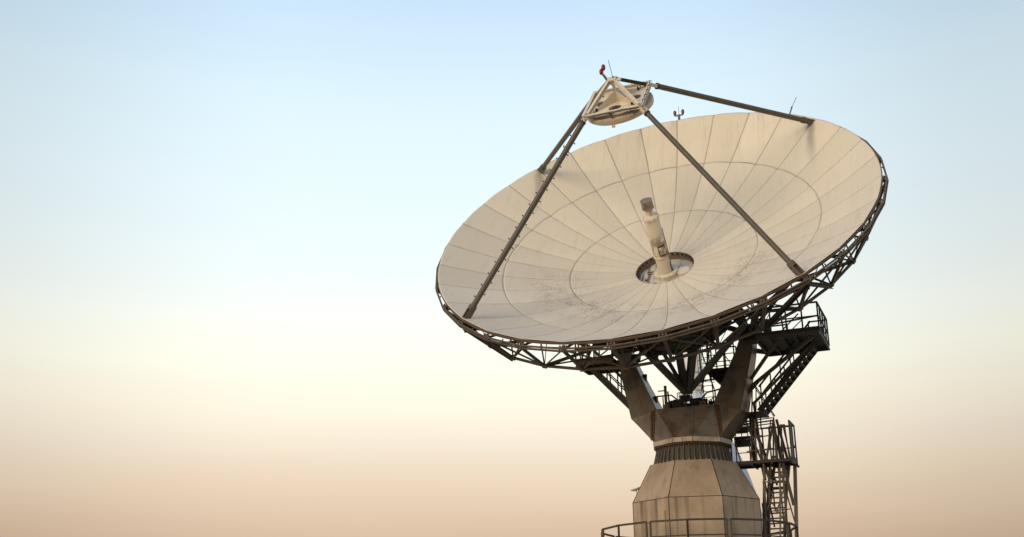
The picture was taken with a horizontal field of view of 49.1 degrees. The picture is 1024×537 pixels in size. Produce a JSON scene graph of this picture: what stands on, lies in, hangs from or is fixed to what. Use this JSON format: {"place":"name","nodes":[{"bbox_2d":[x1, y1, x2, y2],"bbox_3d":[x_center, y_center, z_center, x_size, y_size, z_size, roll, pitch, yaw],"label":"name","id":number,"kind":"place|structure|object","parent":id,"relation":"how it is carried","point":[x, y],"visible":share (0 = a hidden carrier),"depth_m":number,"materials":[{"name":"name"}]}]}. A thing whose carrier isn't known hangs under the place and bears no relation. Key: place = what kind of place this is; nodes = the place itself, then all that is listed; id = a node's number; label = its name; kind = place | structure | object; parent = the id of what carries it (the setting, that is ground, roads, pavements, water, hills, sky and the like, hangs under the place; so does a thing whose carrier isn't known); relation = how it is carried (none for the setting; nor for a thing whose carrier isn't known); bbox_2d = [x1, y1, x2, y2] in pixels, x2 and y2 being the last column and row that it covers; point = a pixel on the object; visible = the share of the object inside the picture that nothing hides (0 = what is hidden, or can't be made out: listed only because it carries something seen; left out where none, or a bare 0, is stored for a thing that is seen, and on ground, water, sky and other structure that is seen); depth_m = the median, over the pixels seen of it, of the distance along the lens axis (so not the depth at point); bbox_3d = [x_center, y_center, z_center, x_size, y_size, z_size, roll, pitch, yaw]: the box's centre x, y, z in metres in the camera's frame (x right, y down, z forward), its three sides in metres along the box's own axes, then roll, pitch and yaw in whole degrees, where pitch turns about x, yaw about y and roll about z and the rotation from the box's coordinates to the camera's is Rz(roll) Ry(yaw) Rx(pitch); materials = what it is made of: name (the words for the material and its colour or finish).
{"place":"outdoors","nodes":[
{"label":"outdoors","id":0,"kind":"place"},
{"bbox_2d":[0,0,1023,536],"label":"sky","id":1,"kind":"structure","parent":0,"point":[226,226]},
{"bbox_2d":[653,348,762,531],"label":"white pedestal","id":2,"kind":"object","parent":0,"point":[697,392],"visible":0.12,"depth_m":76.68,"materials":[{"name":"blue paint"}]},
{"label":"pavement","id":3,"kind":"structure","parent":0,"visible":0},
{"bbox_2d":[612,324,762,536],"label":"antenna tower","id":4,"kind":"structure","parent":3,"relation":"on","point":[694,470],"depth_m":45.11,"materials":[{"name":"beige paint"}]},
{"bbox_2d":[575,345,619,374],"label":"bearing platform","id":5,"kind":"structure","parent":4,"relation":"attached to","point":[612,359],"depth_m":49.24,"materials":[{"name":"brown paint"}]},
{"bbox_2d":[585,344,628,408],"bbox_3d":[4.790,5.225,49.579,2.912,4.046,1.170,-8,-21,21],"label":"stairway","id":6,"kind":"object","parent":5,"relation":"attached to","point":[607,383],"visible":0.42,"depth_m":49.37,"materials":[{"name":"metal"}]},
{"bbox_2d":[435,76,888,394],"bbox_3d":[5.724,-1.856,45.523,18.404,14.326,12.756,-10,-21,25],"label":"satellite dish","id":7,"kind":"object","parent":4,"relation":"on","point":[691,236],"visible":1,"depth_m":46.13,"materials":[{"name":"paint"}]},
{"bbox_2d":[599,64,607,80],"bbox_3d":[3.501,-7.468,42.920,0.373,0.738,0.210,-14,-23,34],"label":"warning light","id":8,"kind":"object","parent":7,"relation":"attached to","point":[602,69],"visible":1,"depth_m":42.91,"materials":[{"name":"red paint"}]},
{"bbox_2d":[673,107,683,119],"bbox_3d":[7.855,-7.220,52.756,0.536,0.870,0.156,-8,-21,21],"label":"warning light","id":9,"kind":"object","parent":7,"relation":"attached to","point":[678,115],"visible":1,"depth_m":52.71,"materials":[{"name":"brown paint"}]},
{"bbox_2d":[657,386,684,407],"bbox_3d":[6.676,5.412,47.034,1.224,1.054,0.161,-10,-21,24],"label":"guard rail","id":10,"kind":"object","parent":4,"relation":"on","point":[665,395],"visible":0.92,"depth_m":47.11,"materials":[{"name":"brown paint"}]},
{"bbox_2d":[667,392,714,407],"bbox_3d":[7.518,5.504,46.973,2.195,0.815,0.970,-8,-21,21],"label":"drive machinery","id":11,"kind":"object","parent":4,"relation":"on","point":[684,399],"visible":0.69,"depth_m":46.69,"materials":[{"name":"black metal"}]},
{"bbox_2d":[601,518,798,536],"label":"railing","id":12,"kind":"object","parent":4,"relation":"attached to","point":[789,531],"visible":0.92,"depth_m":42.22,"materials":[{"name":"grey metal"}]},
{"bbox_2d":[744,401,798,536],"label":"ladder","id":13,"kind":"object","parent":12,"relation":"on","point":[768,472],"visible":0.87,"depth_m":45.50,"materials":[{"name":"grey metal"}]},
{"bbox_2d":[701,388,719,399],"bbox_3d":[8.116,5.387,46.559,1.181,0.754,0.070,-8,-21,21],"label":"guard rail","id":14,"kind":"object","parent":4,"relation":"on","point":[715,390],"visible":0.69,"depth_m":46.54,"materials":[{"name":"grey metal"}]},
{"bbox_2d":[706,343,735,384],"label":"platform","id":15,"kind":"structure","parent":4,"relation":"attached to","point":[717,374],"depth_m":47.78,"materials":[{"name":"black metal"}]},
{"bbox_2d":[697,346,714,398],"bbox_3d":[8.427,4.418,48.276,0.925,3.402,0.379,-8,-21,21],"label":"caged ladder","id":16,"kind":"object","parent":15,"relation":"attached to","point":[710,377],"visible":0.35,"depth_m":48.28,"materials":[{"name":"grey metal"}]},
{"bbox_2d":[745,383,768,418],"bbox_3d":[9.898,5.700,46.859,1.387,2.077,1.310,-8,-21,21],"label":"stair landing","id":17,"kind":"object","parent":4,"relation":"attached to","point":[761,414],"visible":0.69,"depth_m":46.35,"materials":[{"name":"metal"}]},
{"bbox_2d":[757,320,817,414],"bbox_3d":[11.457,4.206,46.711,2.562,3.666,1.120,-8,-21,21],"label":"stairway","id":18,"kind":"object","parent":17,"relation":"on","point":[793,372],"visible":0.88,"depth_m":46.38,"materials":[{"name":"metal"}]},
{"bbox_2d":[750,386,774,459],"bbox_3d":[10.315,6.260,46.316,1.175,3.205,0.242,-8,-21,21],"label":"ladder","id":19,"kind":"object","parent":4,"relation":"attached to","point":[763,399],"visible":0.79,"depth_m":46.56,"materials":[{"name":"grey metal"}]},
{"bbox_2d":[730,417,799,469],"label":"service platform","id":20,"kind":"structure","parent":4,"relation":"attached to","point":[742,441],"depth_m":45.89,"materials":[{"name":"metal"}]},
{"bbox_2d":[739,417,771,435],"bbox_3d":[10.148,6.563,46.804,1.481,1.050,0.700,-8,-21,21],"label":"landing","id":21,"kind":"object","parent":20,"relation":"attached to","point":[744,427],"visible":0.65,"depth_m":46.65,"materials":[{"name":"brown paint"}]},
{"bbox_2d":[767,463,790,535],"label":"ship ladder","id":22,"kind":"object","parent":20,"relation":"attached to","point":[788,466],"visible":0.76,"depth_m":45.31,"materials":[{"name":"metal"}]},
{"bbox_2d":[776,435,794,505],"bbox_3d":[10.985,8.103,45.163,0.569,2.868,0.121,-8,-21,21],"label":"handrail pole","id":23,"kind":"object","parent":20,"relation":"attached to","point":[786,476],"visible":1,"depth_m":45.03,"materials":[{"name":"metal"}]},
{"bbox_2d":[740,301,829,404],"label":"bearing platform","id":24,"kind":"structure","parent":4,"relation":"attached to","point":[770,342],"depth_m":45.97,"materials":[{"name":"brown paint"}]}
]}

